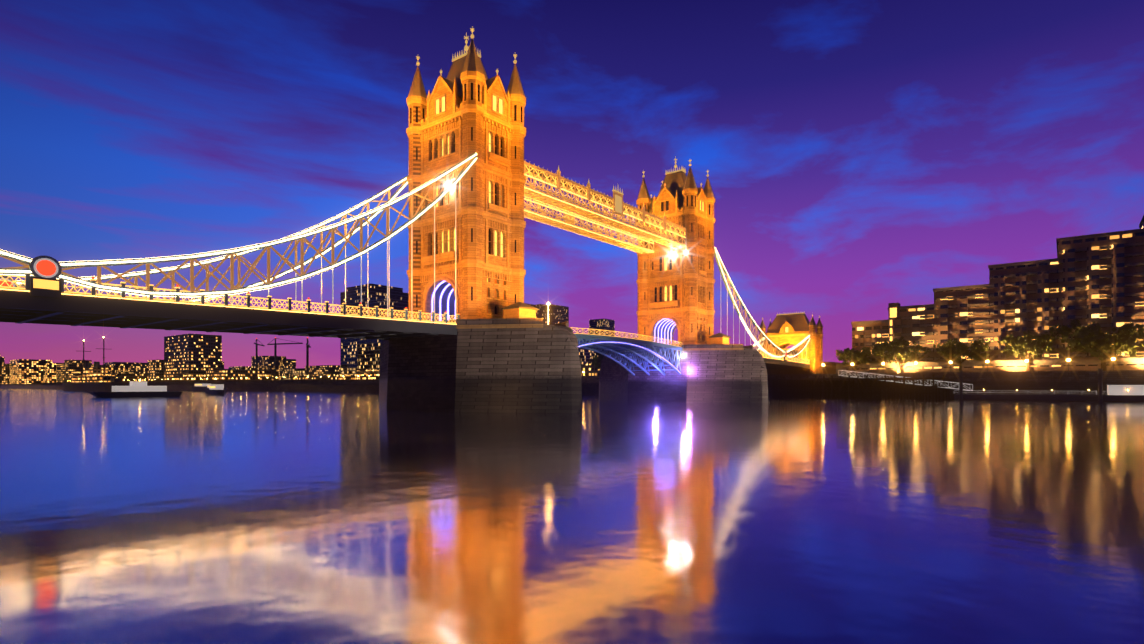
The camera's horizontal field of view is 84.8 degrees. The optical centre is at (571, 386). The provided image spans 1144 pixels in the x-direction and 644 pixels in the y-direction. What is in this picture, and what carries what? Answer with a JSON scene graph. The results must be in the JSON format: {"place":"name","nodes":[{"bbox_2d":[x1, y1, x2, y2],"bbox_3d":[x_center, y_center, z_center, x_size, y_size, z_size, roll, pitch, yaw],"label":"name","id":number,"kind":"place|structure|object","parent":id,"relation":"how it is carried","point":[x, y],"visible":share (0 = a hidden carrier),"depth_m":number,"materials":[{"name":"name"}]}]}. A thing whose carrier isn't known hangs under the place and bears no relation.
{"place":"outdoors","nodes":[
{"label":"outdoors","id":0,"kind":"place"},
{"bbox_2d":[406,26,525,320],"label":"tower","id":1,"kind":"structure","parent":0,"point":[467,107],"depth_m":115.30,"materials":[{"name":"stone"}]},
{"bbox_2d":[0,152,477,339],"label":"suspension span","id":2,"kind":"object","parent":1,"relation":"attached to","point":[42,297],"visible":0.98,"depth_m":80.64,"materials":[{"name":"blue paint"}]},
{"bbox_2d":[524,161,685,253],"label":"walkways","id":3,"kind":"structure","parent":1,"relation":"attached to","point":[618,206],"depth_m":148.11,"materials":[{"name":"beige paint"}]},
{"bbox_2d":[379,302,581,412],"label":"pier","id":4,"kind":"structure","parent":0,"point":[519,357],"depth_m":104.75,"materials":[{"name":"stone"}]},
{"bbox_2d":[0,388,1143,643],"bbox_3d":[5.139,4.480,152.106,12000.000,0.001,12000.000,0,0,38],"label":"river water","id":5,"kind":"structure","parent":0,"point":[186,516],"depth_m":20.70,"materials":[{"name":"blue liquid"}]},
{"bbox_2d":[62,337,129,390],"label":"moored cruiser","id":6,"kind":"object","parent":5,"relation":"on","point":[96,378],"visible":0.92,"depth_m":567.80,"materials":[{"name":"metal"}]},
{"bbox_2d":[88,379,182,396],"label":"boat","id":7,"kind":"object","parent":5,"relation":"on","point":[139,388],"visible":1,"depth_m":256.11,"materials":[{"name":"metal"}]},
{"bbox_2d":[191,379,206,391],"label":"moored boat","id":8,"kind":"object","parent":5,"relation":"on","point":[199,387],"visible":0.75,"depth_m":512.16,"materials":[{"name":"metal"}]},
{"bbox_2d":[204,384,226,392],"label":"moored boat","id":9,"kind":"object","parent":5,"relation":"on","point":[206,389],"visible":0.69,"depth_m":393.65,"materials":[{"name":"metal"}]},
{"bbox_2d":[207,385,225,394],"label":"moored boat","id":10,"kind":"object","parent":5,"relation":"on","point":[216,390],"visible":1,"depth_m":324.47,"materials":[{"name":"metal"}]},
{"bbox_2d":[0,370,1143,398],"bbox_3d":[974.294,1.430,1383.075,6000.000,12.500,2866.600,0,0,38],"label":"bank ground","id":11,"kind":"structure","parent":0,"point":[1057,382],"depth_m":228.81,"materials":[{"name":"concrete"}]},
{"bbox_2d":[254,337,310,379],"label":"construction cranes","id":12,"kind":"object","parent":11,"relation":"on","point":[275,344],"visible":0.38,"depth_m":857.00,"materials":[{"name":"metal"}]},
{"bbox_2d":[0,334,840,383],"bbox_3d":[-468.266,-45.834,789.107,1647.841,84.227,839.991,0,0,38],"label":"city skyline","id":13,"kind":"structure","parent":11,"relation":"on","point":[192,357],"depth_m":687.89},
{"bbox_2d":[229,283,614,379],"bbox_3d":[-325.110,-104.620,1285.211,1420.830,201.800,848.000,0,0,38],"label":"city skyline","id":14,"kind":"structure","parent":11,"relation":"on","point":[359,354],"depth_m":745.70},
{"bbox_2d":[759,311,822,374],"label":"abutment tower","id":15,"kind":"structure","parent":11,"relation":"on","point":[784,331],"depth_m":257.69,"materials":[{"name":"stone"}]},
{"bbox_2d":[714,247,809,368],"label":"suspension span","id":16,"kind":"object","parent":15,"relation":"attached to","point":[780,361],"visible":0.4,"depth_m":214.23,"materials":[{"name":"blue paint"}]},
{"bbox_2d":[836,347,873,373],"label":"quay tree","id":17,"kind":"object","parent":11,"relation":"on","point":[856,358],"visible":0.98,"depth_m":247.79,"materials":[{"name":"green plant"}]},
{"bbox_2d":[871,337,930,372],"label":"quay tree","id":18,"kind":"object","parent":11,"relation":"on","point":[901,352],"visible":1,"depth_m":236.48,"materials":[{"name":"green plant"}]},
{"bbox_2d":[933,337,990,369],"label":"quay tree","id":19,"kind":"object","parent":11,"relation":"on","point":[948,350],"visible":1,"depth_m":226.89,"materials":[{"name":"green plant"}]},
{"bbox_2d":[822,357,1115,373],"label":"street lamps","id":20,"kind":"object","parent":11,"relation":"on","point":[1113,359],"visible":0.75,"depth_m":216.31,"materials":[{"name":"metal"}]},
{"bbox_2d":[836,215,1143,373],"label":"tower hotel","id":21,"kind":"structure","parent":11,"relation":"on","point":[1084,280],"depth_m":222.74,"materials":[{"name":"concrete"}]},
{"bbox_2d":[997,321,1080,371],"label":"quay tree","id":22,"kind":"object","parent":11,"relation":"on","point":[1023,346],"visible":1,"depth_m":213.74,"materials":[{"name":"green plant"}]},
{"bbox_2d":[1055,319,1143,370],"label":"quay tree","id":23,"kind":"object","parent":11,"relation":"on","point":[1093,340],"visible":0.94,"depth_m":199.83,"materials":[{"name":"green plant"}]},
{"bbox_2d":[1126,327,1143,347],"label":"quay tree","id":24,"kind":"object","parent":11,"relation":"on","point":[1142,331],"visible":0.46,"depth_m":197.88,"materials":[{"name":"green plant"}]},
{"bbox_2d":[0,0,1143,368],"label":"sky","id":25,"kind":"structure","parent":0,"point":[860,157],"materials":[{"name":"blue"}]},
{"bbox_2d":[590,353,603,368],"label":"quay tree","id":26,"kind":"object","parent":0,"point":[597,360],"visible":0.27,"depth_m":325.32,"materials":[{"name":"green plant"}]},
{"bbox_2d":[636,156,715,344],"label":"tower","id":27,"kind":"structure","parent":0,"point":[676,289],"depth_m":179.98,"materials":[{"name":"stone"}]},
{"bbox_2d":[446,183,686,356],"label":"lamps","id":28,"kind":"object","parent":27,"relation":"attached to","point":[548,303],"visible":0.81,"depth_m":119.57,"materials":[{"name":"white glass"}]},
{"bbox_2d":[599,333,767,402],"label":"pier","id":29,"kind":"structure","parent":0,"point":[719,368],"depth_m":169.52,"materials":[{"name":"stone"}]},
{"bbox_2d":[570,327,682,375],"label":"bascule span","id":30,"kind":"object","parent":29,"relation":"attached to","point":[605,343],"visible":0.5,"depth_m":162.82,"materials":[{"name":"blue paint"}]},
{"bbox_2d":[823,362,838,373],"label":"approach road","id":31,"kind":"structure","parent":0,"point":[829,368],"depth_m":269.30,"materials":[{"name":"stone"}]},
{"label":"ground surface","id":32,"kind":"structure","parent":0,"visible":0},
{"bbox_2d":[768,368,1143,401],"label":"jetty","id":33,"kind":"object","parent":32,"relation":"on","point":[1125,392],"depth_m":217.48,"materials":[{"name":"white paint"}]}
]}

